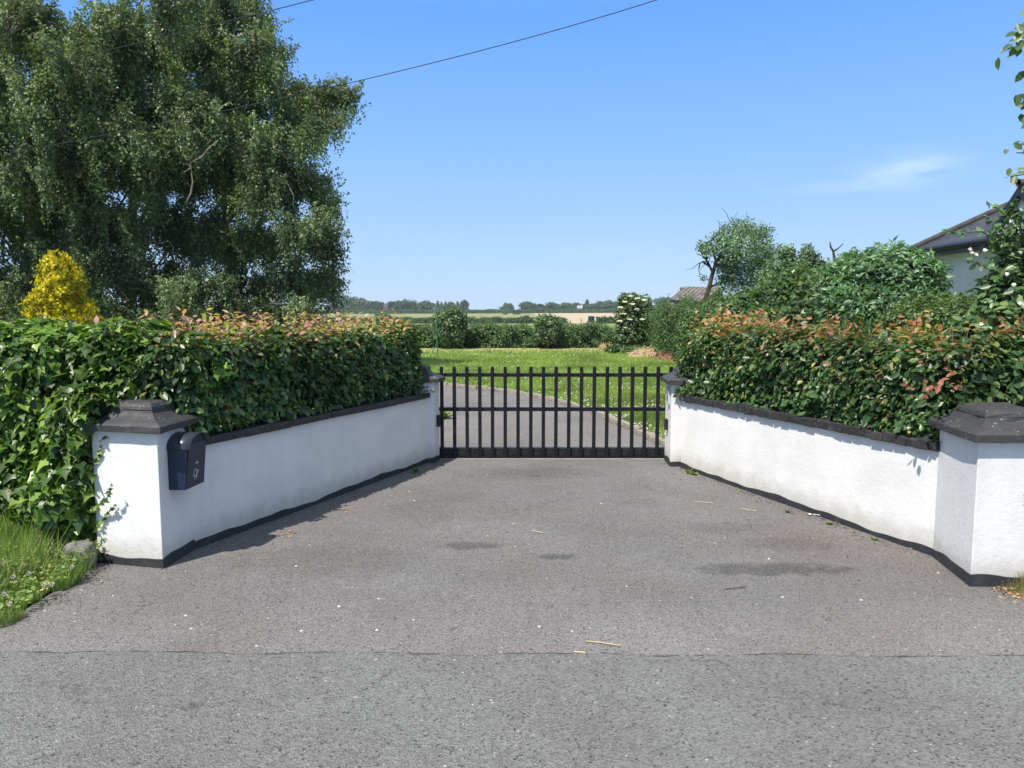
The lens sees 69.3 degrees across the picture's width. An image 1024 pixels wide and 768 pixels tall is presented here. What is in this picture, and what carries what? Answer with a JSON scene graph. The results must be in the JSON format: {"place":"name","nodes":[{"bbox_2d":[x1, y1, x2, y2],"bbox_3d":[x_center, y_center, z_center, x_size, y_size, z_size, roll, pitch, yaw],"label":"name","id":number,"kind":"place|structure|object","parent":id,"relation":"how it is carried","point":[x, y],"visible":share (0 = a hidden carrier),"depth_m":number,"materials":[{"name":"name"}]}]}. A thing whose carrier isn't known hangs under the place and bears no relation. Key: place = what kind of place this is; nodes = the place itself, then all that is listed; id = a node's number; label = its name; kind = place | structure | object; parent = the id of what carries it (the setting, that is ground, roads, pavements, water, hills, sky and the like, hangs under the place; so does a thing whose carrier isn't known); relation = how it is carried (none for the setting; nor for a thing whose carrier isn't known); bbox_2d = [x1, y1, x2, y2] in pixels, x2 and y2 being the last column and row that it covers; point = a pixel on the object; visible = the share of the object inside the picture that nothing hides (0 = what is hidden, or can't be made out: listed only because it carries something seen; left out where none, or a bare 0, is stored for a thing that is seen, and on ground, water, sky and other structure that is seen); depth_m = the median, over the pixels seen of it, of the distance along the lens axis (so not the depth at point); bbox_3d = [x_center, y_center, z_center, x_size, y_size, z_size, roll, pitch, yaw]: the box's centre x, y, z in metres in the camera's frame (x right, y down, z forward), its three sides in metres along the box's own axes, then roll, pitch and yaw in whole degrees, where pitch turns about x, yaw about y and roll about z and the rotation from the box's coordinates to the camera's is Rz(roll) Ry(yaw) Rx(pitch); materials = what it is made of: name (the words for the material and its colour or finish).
{"place":"outdoors","nodes":[
{"label":"outdoors","id":0,"kind":"place"},
{"bbox_2d":[0,480,101,627],"bbox_3d":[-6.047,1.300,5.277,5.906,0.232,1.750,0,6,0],"label":"verge","id":1,"kind":"structure","parent":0,"point":[37,577],"depth_m":5.15,"materials":[{"name":"green plant"}]},
{"bbox_2d":[6,600,11,621],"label":"clover flower","id":2,"kind":"object","parent":1,"relation":"on","point":[9,602],"visible":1,"depth_m":4.49,"materials":[{"name":"white plant"}]},
{"bbox_2d":[0,534,105,613],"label":"undergrowth","id":3,"kind":"object","parent":1,"relation":"on","point":[46,581],"visible":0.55,"depth_m":5.09,"materials":[{"name":"green plant"}]},
{"bbox_2d":[61,540,97,570],"bbox_3d":[-3.207,1.276,5.501,0.187,0.196,0.158,0,6,0],"label":"stone block","id":4,"kind":"object","parent":1,"relation":"on","point":[81,545],"depth_m":5.45,"materials":[{"name":"grey stone"}]},
{"bbox_2d":[0,308,236,546],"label":"ivy hedge","id":5,"kind":"object","parent":1,"relation":"on","point":[61,381],"visible":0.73,"depth_m":5.67,"materials":[{"name":"green plant"}]},
{"bbox_2d":[0,0,312,75],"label":"overhead cable","id":6,"kind":"object","parent":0,"point":[158,38],"visible":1,"depth_m":11.53,"materials":[{"name":"black rubber"}]},
{"bbox_2d":[1,0,655,154],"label":"overhead cable","id":7,"kind":"object","parent":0,"point":[341,84],"visible":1,"depth_m":12.09,"materials":[{"name":"black rubber"}]},
{"bbox_2d":[220,347,685,437],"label":"lawn","id":8,"kind":"structure","parent":0,"point":[510,349],"depth_m":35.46,"materials":[{"name":"green plant"}]},
{"bbox_2d":[18,248,105,325],"bbox_3d":[-7.290,-0.720,11.986,1.453,2.934,1.613,0,6,0],"label":"golden conifer","id":9,"kind":"object","parent":8,"relation":"on","point":[64,293],"visible":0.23,"depth_m":11.68,"materials":[{"name":"yellow plant"}]},
{"bbox_2d":[0,0,137,322],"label":"weeping birch","id":10,"kind":"object","parent":8,"relation":"on","point":[32,33],"visible":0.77,"depth_m":19.07,"materials":[{"name":"green plant"}]},
{"bbox_2d":[10,0,237,329],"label":"weeping birch","id":11,"kind":"object","parent":8,"relation":"on","point":[153,166],"visible":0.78,"depth_m":20.32,"materials":[{"name":"green plant"}]},
{"bbox_2d":[145,0,371,331],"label":"weeping birch","id":12,"kind":"object","parent":8,"relation":"on","point":[276,147],"visible":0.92,"depth_m":21.26,"materials":[{"name":"green plant"}]},
{"bbox_2d":[137,315,619,347],"bbox_3d":[-7.777,-2.756,39.089,28.940,1.896,1.737,0,6,0],"label":"field hedge","id":13,"kind":"object","parent":8,"relation":"on","point":[494,335],"visible":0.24,"depth_m":38.72,"materials":[{"name":"green plant"}]},
{"bbox_2d":[374,312,396,325],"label":"young shrub","id":14,"kind":"object","parent":8,"relation":"on","point":[377,320],"visible":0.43,"depth_m":37.98,"materials":[{"name":"green plant"}]},
{"bbox_2d":[430,318,437,355],"bbox_3d":[-3.267,-1.934,30.970,0.329,1.606,0.044,0,6,0],"label":"clothes post","id":15,"kind":"object","parent":8,"relation":"on","point":[436,339],"visible":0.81,"depth_m":30.98,"materials":[{"name":"green paint"}]},
{"bbox_2d":[431,305,468,348],"bbox_3d":[-3.167,-2.872,37.792,1.942,2.275,2.074,0,6,0],"label":"round shrub","id":16,"kind":"object","parent":8,"relation":"on","point":[452,326],"visible":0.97,"depth_m":37.39,"materials":[{"name":"green plant"}]},
{"bbox_2d":[456,384,464,387],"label":"edging stone","id":17,"kind":"object","parent":8,"relation":"on","point":[460,386],"visible":0.51,"depth_m":18.44,"materials":[{"name":"grey stone"}]},
{"bbox_2d":[469,385,477,388],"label":"edging stone","id":18,"kind":"object","parent":8,"relation":"on","point":[473,386],"visible":0.54,"depth_m":18.19,"materials":[{"name":"grey stone"}]},
{"bbox_2d":[533,393,541,397],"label":"edging stone","id":19,"kind":"object","parent":8,"relation":"on","point":[535,395],"visible":0.4,"depth_m":16.31,"materials":[{"name":"grey stone"}]},
{"bbox_2d":[427,357,665,437],"bbox_3d":[1.216,-0.117,19.899,9.480,0.070,19.668,0,6,0],"label":"clover","id":20,"kind":"object","parent":8,"relation":"on","point":[586,396],"visible":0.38,"depth_m":16.44,"materials":[{"name":"white plant"}]},
{"bbox_2d":[532,313,562,348],"bbox_3d":[1.816,-2.724,38.037,1.667,1.898,1.564,3,6,27],"label":"elder shrub","id":21,"kind":"object","parent":8,"relation":"on","point":[547,330],"visible":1,"depth_m":37.66,"materials":[{"name":"green plant"}]},
{"bbox_2d":[546,396,553,401],"bbox_3d":[0.859,0.349,15.679,0.124,0.145,0.373,-3,9,-28],"label":"edging stone","id":22,"kind":"object","parent":8,"relation":"on","point":[550,398],"visible":0.45,"depth_m":15.67,"materials":[{"name":"grey stone"}]},
{"bbox_2d":[597,412,604,418],"bbox_3d":[1.637,0.583,13.310,0.129,0.148,0.404,0,5,-13],"label":"edging stone","id":23,"kind":"object","parent":8,"relation":"on","point":[600,414],"visible":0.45,"depth_m":13.28,"materials":[{"name":"grey stone"}]},
{"bbox_2d":[597,343,610,350],"bbox_3d":[4.657,-1.809,36.194,1.056,0.572,0.994,0,6,0],"label":"dry weed heap","id":24,"kind":"object","parent":8,"relation":"on","point":[601,347],"visible":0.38,"depth_m":36.04,"materials":[{"name":"plant"}]},
{"bbox_2d":[609,416,617,423],"bbox_3d":[1.759,0.648,12.660,0.128,0.158,0.379,-3,11,-13],"label":"edging stone","id":25,"kind":"object","parent":8,"relation":"on","point":[612,419],"visible":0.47,"depth_m":12.65,"materials":[{"name":"beige stone"}]},
{"bbox_2d":[622,421,629,429],"bbox_3d":[1.875,0.708,12.035,0.102,0.170,0.351,-2,6,-7],"label":"edging stone","id":26,"kind":"object","parent":8,"relation":"on","point":[625,425],"visible":0.48,"depth_m":11.96,"materials":[{"name":"beige stone"}]},
{"bbox_2d":[603,343,650,353],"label":"ground ivy","id":27,"kind":"object","parent":8,"relation":"on","point":[619,348],"visible":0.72,"depth_m":33.49,"materials":[{"name":"green plant"}]},
{"bbox_2d":[612,292,654,346],"bbox_3d":[5.837,-2.796,34.205,2.456,2.954,1.951,0,6,0],"label":"flowering elder","id":28,"kind":"object","parent":8,"relation":"on","point":[632,307],"visible":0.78,"depth_m":33.84,"materials":[{"name":"green plant"}]},
{"bbox_2d":[629,425,641,433],"bbox_3d":[1.946,0.742,11.674,0.120,0.164,0.396,-2,5,-11],"label":"edging stone","id":29,"kind":"object","parent":8,"relation":"on","point":[636,427],"visible":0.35,"depth_m":11.56,"materials":[{"name":"beige stone"}]},
{"bbox_2d":[636,429,648,436],"bbox_3d":[2.010,0.778,11.335,0.123,0.132,0.384,-5,6,-13],"label":"edging stone","id":30,"kind":"object","parent":8,"relation":"on","point":[638,432],"visible":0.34,"depth_m":11.36,"materials":[{"name":"beige stone"}]},
{"bbox_2d":[627,345,660,357],"bbox_3d":[5.783,-1.359,31.353,1.919,0.581,1.904,0,6,0],"label":"soil heap","id":31,"kind":"object","parent":8,"relation":"on","point":[644,351],"visible":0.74,"depth_m":30.93,"materials":[{"name":"soil"}]},
{"bbox_2d":[646,432,654,440],"bbox_3d":[2.074,0.813,10.991,0.150,0.159,0.376,0,9,-8],"label":"edging stone","id":32,"kind":"object","parent":8,"relation":"on","point":[649,435],"visible":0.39,"depth_m":10.95,"materials":[{"name":"beige stone"}]},
{"bbox_2d":[651,436,664,444],"bbox_3d":[2.120,0.840,10.691,0.134,0.139,0.349,-1,5,-10],"label":"edging stone","id":33,"kind":"object","parent":8,"relation":"on","point":[653,439],"visible":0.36,"depth_m":10.68,"materials":[{"name":"beige stone"}]},
{"bbox_2d":[653,350,678,360],"bbox_3d":[6.237,-1.133,29.232,1.371,0.485,1.547,0,6,0],"label":"bark heap","id":34,"kind":"object","parent":8,"relation":"on","point":[665,355],"visible":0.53,"depth_m":28.93,"materials":[{"name":"brown plant"}]},
{"bbox_2d":[687,211,778,302],"bbox_3d":[9.010,-3.863,28.523,3.779,5.932,3.012,-2,6,-21],"label":"leaning tree","id":35,"kind":"object","parent":8,"relation":"on","point":[750,264],"visible":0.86,"depth_m":28.46,"materials":[{"name":"green plant"}]},
{"bbox_2d":[706,264,863,333],"bbox_3d":[6.487,-1.328,17.966,2.472,3.058,5.952,0,6,0],"label":"maple bush","id":36,"kind":"object","parent":8,"relation":"on","point":[802,301],"visible":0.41,"depth_m":17.05,"materials":[{"name":"green plant"}]},
{"bbox_2d":[816,242,843,263],"bbox_3d":[6.780,-1.332,15.946,0.577,3.400,0.156,0,6,0],"label":"dead tree","id":37,"kind":"object","parent":8,"relation":"on","point":[833,251],"visible":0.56,"depth_m":15.79,"materials":[{"name":"grey wood"}]},
{"bbox_2d":[808,236,956,339],"bbox_3d":[6.236,-0.894,12.654,2.202,3.205,2.706,0,6,0],"label":"laurel shrub","id":38,"kind":"object","parent":8,"relation":"on","point":[867,284],"visible":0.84,"depth_m":12.15,"materials":[{"name":"green plant"}]},
{"bbox_2d":[874,291,978,343],"bbox_3d":[5.978,-0.175,10.277,1.696,2.235,1.750,-4,7,-33],"label":"privet bush","id":39,"kind":"object","parent":8,"relation":"on","point":[941,307],"visible":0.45,"depth_m":10.10,"materials":[{"name":"green plant"}]},
{"bbox_2d":[136,313,870,338],"bbox_3d":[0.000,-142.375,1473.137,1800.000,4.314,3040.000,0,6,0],"label":"ground","id":40,"kind":"structure","parent":0,"point":[574,318],"depth_m":518.53,"materials":[{"name":"beige soil"}]},
{"bbox_2d":[326,295,347,309],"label":"tree","id":41,"kind":"object","parent":40,"relation":"on","point":[345,296],"visible":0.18,"depth_m":680.16,"materials":[{"name":"green plant"}]},
{"bbox_2d":[341,296,359,310],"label":"tree","id":42,"kind":"object","parent":40,"relation":"on","point":[351,303],"visible":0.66,"depth_m":665.60,"materials":[{"name":"green plant"}]},
{"bbox_2d":[354,297,370,309],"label":"tree","id":43,"kind":"object","parent":40,"relation":"on","point":[360,303],"visible":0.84,"depth_m":635.46,"materials":[{"name":"green plant"}]},
{"bbox_2d":[368,301,376,309],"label":"tree","id":44,"kind":"object","parent":40,"relation":"on","point":[373,305],"visible":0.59,"depth_m":642.61,"materials":[{"name":"green plant"}]},
{"bbox_2d":[373,301,383,309],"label":"tree","id":45,"kind":"object","parent":40,"relation":"on","point":[379,305],"visible":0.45,"depth_m":671.59,"materials":[{"name":"green plant"}]},
{"bbox_2d":[385,301,396,309],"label":"tree","id":46,"kind":"object","parent":40,"relation":"on","point":[391,304],"visible":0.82,"depth_m":640.27,"materials":[{"name":"green plant"}]},
{"bbox_2d":[393,300,400,309],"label":"tree","id":47,"kind":"object","parent":40,"relation":"on","point":[397,305],"visible":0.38,"depth_m":669.43,"materials":[{"name":"green plant"}]},
{"bbox_2d":[398,298,413,309],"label":"tree","id":48,"kind":"object","parent":40,"relation":"on","point":[404,304],"visible":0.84,"depth_m":652.18,"materials":[{"name":"green plant"}]},
{"bbox_2d":[409,300,417,309],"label":"tree","id":49,"kind":"object","parent":40,"relation":"on","point":[414,307],"visible":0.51,"depth_m":678.04,"materials":[{"name":"green plant"}]},
{"bbox_2d":[416,300,436,309],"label":"tree","id":50,"kind":"object","parent":40,"relation":"on","point":[425,305],"visible":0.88,"depth_m":644.53,"materials":[{"name":"green plant"}]},
{"bbox_2d":[310,316,567,322],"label":"field hedge","id":51,"kind":"object","parent":40,"relation":"on","point":[499,319],"visible":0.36,"depth_m":249.09,"materials":[{"name":"green plant"}]},
{"bbox_2d":[283,308,618,313],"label":"field hedge","id":52,"kind":"object","parent":40,"relation":"on","point":[419,311],"visible":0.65,"depth_m":609.03,"materials":[{"name":"plant"}]},
{"bbox_2d":[448,301,455,309],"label":"tree","id":53,"kind":"object","parent":40,"relation":"on","point":[450,305],"visible":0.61,"depth_m":640.42,"materials":[{"name":"green plant"}]},
{"bbox_2d":[460,300,469,309],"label":"tree","id":54,"kind":"object","parent":40,"relation":"on","point":[464,304],"visible":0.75,"depth_m":645.53,"materials":[{"name":"green plant"}]},
{"bbox_2d":[498,302,513,310],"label":"tree","id":55,"kind":"object","parent":40,"relation":"on","point":[509,306],"visible":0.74,"depth_m":677.11,"materials":[{"name":"green plant"}]},
{"bbox_2d":[517,301,536,309],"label":"tree","id":56,"kind":"object","parent":40,"relation":"on","point":[527,305],"visible":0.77,"depth_m":634.64,"materials":[{"name":"green plant"}]},
{"bbox_2d":[536,303,545,308],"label":"tree","id":57,"kind":"object","parent":40,"relation":"on","point":[540,306],"visible":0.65,"depth_m":635.19,"materials":[{"name":"green plant"}]},
{"bbox_2d":[544,302,560,309],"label":"tree","id":58,"kind":"object","parent":40,"relation":"on","point":[552,306],"visible":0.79,"depth_m":653.76,"materials":[{"name":"green plant"}]},
{"bbox_2d":[559,302,570,309],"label":"tree","id":59,"kind":"object","parent":40,"relation":"on","point":[563,305],"visible":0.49,"depth_m":656.39,"materials":[{"name":"green plant"}]},
{"bbox_2d":[566,302,583,308],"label":"tree","id":60,"kind":"object","parent":40,"relation":"on","point":[573,306],"visible":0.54,"depth_m":640.16,"materials":[{"name":"green plant"}]},
{"bbox_2d":[584,304,596,309],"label":"tree","id":61,"kind":"object","parent":40,"relation":"on","point":[590,306],"visible":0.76,"depth_m":668.25,"materials":[{"name":"green plant"}]},
{"bbox_2d":[593,301,605,309],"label":"tree","id":62,"kind":"object","parent":40,"relation":"on","point":[600,304],"visible":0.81,"depth_m":667.52,"materials":[{"name":"green plant"}]},
{"bbox_2d":[595,316,616,323],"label":"field hedge","id":63,"kind":"object","parent":40,"relation":"on","point":[608,320],"visible":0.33,"depth_m":247.06,"materials":[{"name":"green plant"}]},
{"bbox_2d":[603,300,613,308],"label":"tree","id":64,"kind":"object","parent":40,"relation":"on","point":[608,305],"visible":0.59,"depth_m":678.63,"materials":[{"name":"green plant"}]},
{"bbox_2d":[611,301,618,308],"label":"tree","id":65,"kind":"object","parent":40,"relation":"on","point":[615,304],"visible":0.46,"depth_m":675.87,"materials":[{"name":"green plant"}]},
{"bbox_2d":[652,297,672,308],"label":"tree","id":66,"kind":"object","parent":40,"relation":"on","point":[655,301],"visible":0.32,"depth_m":680.09,"materials":[{"name":"green plant"}]},
{"bbox_2d":[641,262,802,362],"bbox_3d":[6.903,-2.160,25.953,2.598,3.220,19.742,0,6,0],"label":"mixed hedge","id":67,"kind":"object","parent":40,"relation":"on","point":[669,325],"visible":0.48,"depth_m":27.06,"materials":[{"name":"green plant"}]},
{"bbox_2d":[753,243,827,283],"bbox_3d":[9.506,-2.606,24.905,2.725,4.261,1.682,0,6,0],"label":"apple tree","id":68,"kind":"object","parent":40,"relation":"on","point":[787,256],"visible":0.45,"depth_m":24.59,"materials":[{"name":"green plant"}]},
{"bbox_2d":[937,199,1023,406],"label":"rambling rose","id":69,"kind":"object","parent":40,"relation":"on","point":[1001,290],"visible":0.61,"depth_m":5.99,"materials":[{"name":"green plant"}]},
{"bbox_2d":[995,11,1023,192],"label":"overhanging tree","id":70,"kind":"object","parent":40,"relation":"on","point":[1016,50],"visible":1,"depth_m":5.55,"materials":[{"name":"green plant"}]},
{"bbox_2d":[0,460,1023,656],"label":"driveway","id":71,"kind":"structure","parent":0,"point":[885,591],"depth_m":5.20,"materials":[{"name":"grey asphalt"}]},
{"bbox_2d":[76,589,82,609],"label":"clover flower","id":72,"kind":"object","parent":71,"relation":"on","point":[80,591],"visible":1,"depth_m":4.68,"materials":[{"name":"white plant"}]},
{"bbox_2d":[77,398,201,568],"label":"gate pillar","id":73,"kind":"structure","parent":71,"relation":"on","point":[148,523],"depth_m":5.52,"materials":[{"name":"white paint"}]},
{"bbox_2d":[90,436,107,471],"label":"ivy sprig","id":74,"kind":"object","parent":73,"relation":"attached to","point":[95,460],"visible":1,"depth_m":5.53,"materials":[{"name":"green plant"}]},
{"bbox_2d":[88,484,113,513],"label":"ivy sprig","id":75,"kind":"object","parent":73,"relation":"attached to","point":[92,509],"visible":1,"depth_m":5.48,"materials":[{"name":"green plant"}]},
{"bbox_2d":[97,550,104,560],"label":"ivy sprig","id":76,"kind":"object","parent":73,"relation":"attached to","point":[100,558],"visible":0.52,"depth_m":5.61,"materials":[{"name":"green plant"}]},
{"bbox_2d":[92,504,116,532],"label":"ivy sprig","id":77,"kind":"object","parent":73,"relation":"attached to","point":[101,521],"visible":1,"depth_m":5.57,"materials":[{"name":"green plant"}]},
{"bbox_2d":[166,432,210,489],"bbox_3d":[-2.470,0.576,5.673,0.185,0.417,0.316,1,6,5],"label":"post box","id":78,"kind":"object","parent":73,"relation":"attached to","point":[186,451],"visible":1,"depth_m":5.56,"materials":[{"name":"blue metal"}]},
{"bbox_2d":[186,456,204,488],"bbox_3d":[-2.422,0.674,5.679,0.031,0.204,0.260,1,6,5],"label":"door","id":79,"kind":"structure","parent":78,"relation":"in","point":[195,468],"depth_m":5.67,"materials":[{"name":"black metal"}]},
{"bbox_2d":[191,392,429,549],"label":"boundary wall","id":80,"kind":"structure","parent":71,"relation":"on","point":[259,474],"depth_m":7.08,"materials":[{"name":"white paint"}]},
{"bbox_2d":[94,306,425,434],"bbox_3d":[-2.281,-0.241,7.609,1.188,1.104,4.203,2,6,23],"label":"beech hedge","id":81,"kind":"object","parent":80,"relation":"on","point":[286,371],"visible":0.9,"depth_m":6.92,"materials":[{"name":"green plant"}]},
{"bbox_2d":[413,386,434,392],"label":"ivy sprig","id":82,"kind":"object","parent":80,"relation":"on","point":[424,390],"visible":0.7,"depth_m":9.19,"materials":[{"name":"green plant"}]},
{"bbox_2d":[414,365,444,462],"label":"gate pillar","id":83,"kind":"structure","parent":71,"relation":"on","point":[432,379],"depth_m":9.31,"materials":[{"name":"white paint"}]},
{"bbox_2d":[437,415,440,426],"bbox_3d":[-0.930,0.468,9.421,0.043,0.150,0.070,0,6,0],"label":"gate sensor","id":84,"kind":"object","parent":83,"relation":"attached to","point":[438,421],"visible":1,"depth_m":9.39,"materials":[{"name":"black plastic"}]},
{"bbox_2d":[11,464,930,627],"bbox_3d":[-0.350,1.205,7.185,6.493,0.067,4.299,-1,6,-12],"label":"debris","id":85,"kind":"object","parent":71,"relation":"on","point":[437,464],"visible":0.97,"depth_m":6.28,"materials":[{"name":"plant"}]},
{"bbox_2d":[439,458,663,459],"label":"gate track","id":86,"kind":"structure","parent":71,"relation":"on","point":[551,459],"depth_m":9.54,"materials":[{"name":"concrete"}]},
{"bbox_2d":[436,367,672,457],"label":"sliding gate","id":87,"kind":"structure","parent":86,"relation":"on","point":[556,451],"depth_m":9.55,"materials":[{"name":"black metal"}]},
{"bbox_2d":[586,641,620,645],"bbox_3d":[0.525,1.483,4.242,0.203,0.010,0.016,2,6,18],"label":"straw","id":88,"kind":"object","parent":71,"relation":"on","point":[603,643],"visible":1,"depth_m":4.24,"materials":[{"name":"beige plant"}]},
{"bbox_2d":[661,365,693,466],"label":"gate pillar","id":89,"kind":"structure","parent":71,"relation":"on","point":[673,416],"depth_m":9.08,"materials":[{"name":"white paint"}]},
{"bbox_2d":[664,418,667,429],"bbox_3d":[1.933,0.505,9.294,0.038,0.140,0.070,0,6,0],"label":"gate sensor","id":90,"kind":"object","parent":89,"relation":"attached to","point":[665,423],"visible":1,"depth_m":9.26,"materials":[{"name":"black plastic"}]},
{"bbox_2d":[666,387,669,404],"bbox_3d":[1.935,0.145,9.178,0.029,0.220,0.090,0,6,0],"label":"intercom","id":91,"kind":"object","parent":89,"relation":"attached to","point":[668,396],"visible":1,"depth_m":9.14,"materials":[{"name":"silver plastic"}]},
{"bbox_2d":[679,394,939,555],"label":"boundary wall","id":92,"kind":"structure","parent":71,"relation":"on","point":[879,483],"depth_m":6.84,"materials":[{"name":"white paint"}]},
{"bbox_2d":[673,304,1023,441],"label":"beech hedge","id":93,"kind":"object","parent":92,"relation":"on","point":[908,383],"visible":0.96,"depth_m":6.67,"materials":[{"name":"green plant"}]},
{"bbox_2d":[928,402,1023,586],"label":"gate pillar","id":94,"kind":"structure","parent":71,"relation":"on","point":[979,528],"depth_m":5.12,"materials":[{"name":"white paint"}]},
{"bbox_2d":[991,586,1023,602],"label":"leaves","id":95,"kind":"object","parent":71,"relation":"on","point":[1018,594],"visible":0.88,"depth_m":5.00,"materials":[{"name":"beige plant"}]},
{"bbox_2d":[0,650,1023,767],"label":"road","id":96,"kind":"structure","parent":0,"point":[154,709],"depth_m":3.53,"materials":[{"name":"grey asphalt"}]},
{"bbox_2d":[0,0,1023,310],"label":"sky","id":97,"kind":"structure","parent":0,"point":[590,160],"materials":[{"name":"blue"}]},
{"bbox_2d":[387,386,661,446],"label":"lane","id":98,"kind":"structure","parent":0,"point":[524,425],"depth_m":12.26,"materials":[{"name":"grey asphalt"}]},
{"bbox_2d":[439,411,452,418],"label":"weed","id":99,"kind":"object","parent":98,"relation":"on","point":[446,415],"visible":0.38,"depth_m":13.09,"materials":[{"name":"green plant"}]},
{"bbox_2d":[669,286,718,306],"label":"shed","id":100,"kind":"structure","parent":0,"point":[699,292],"depth_m":41.19,"materials":[{"name":"grey stone"}]},
{"bbox_2d":[908,179,1023,295],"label":"house","id":101,"kind":"structure","parent":0,"point":[953,250],"depth_m":14.62,"materials":[{"name":"white paint"}]},
{"bbox_2d":[1001,571,1023,595],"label":"grass","id":102,"kind":"structure","parent":0,"point":[1019,587],"depth_m":5.08,"materials":[{"name":"green plant"}]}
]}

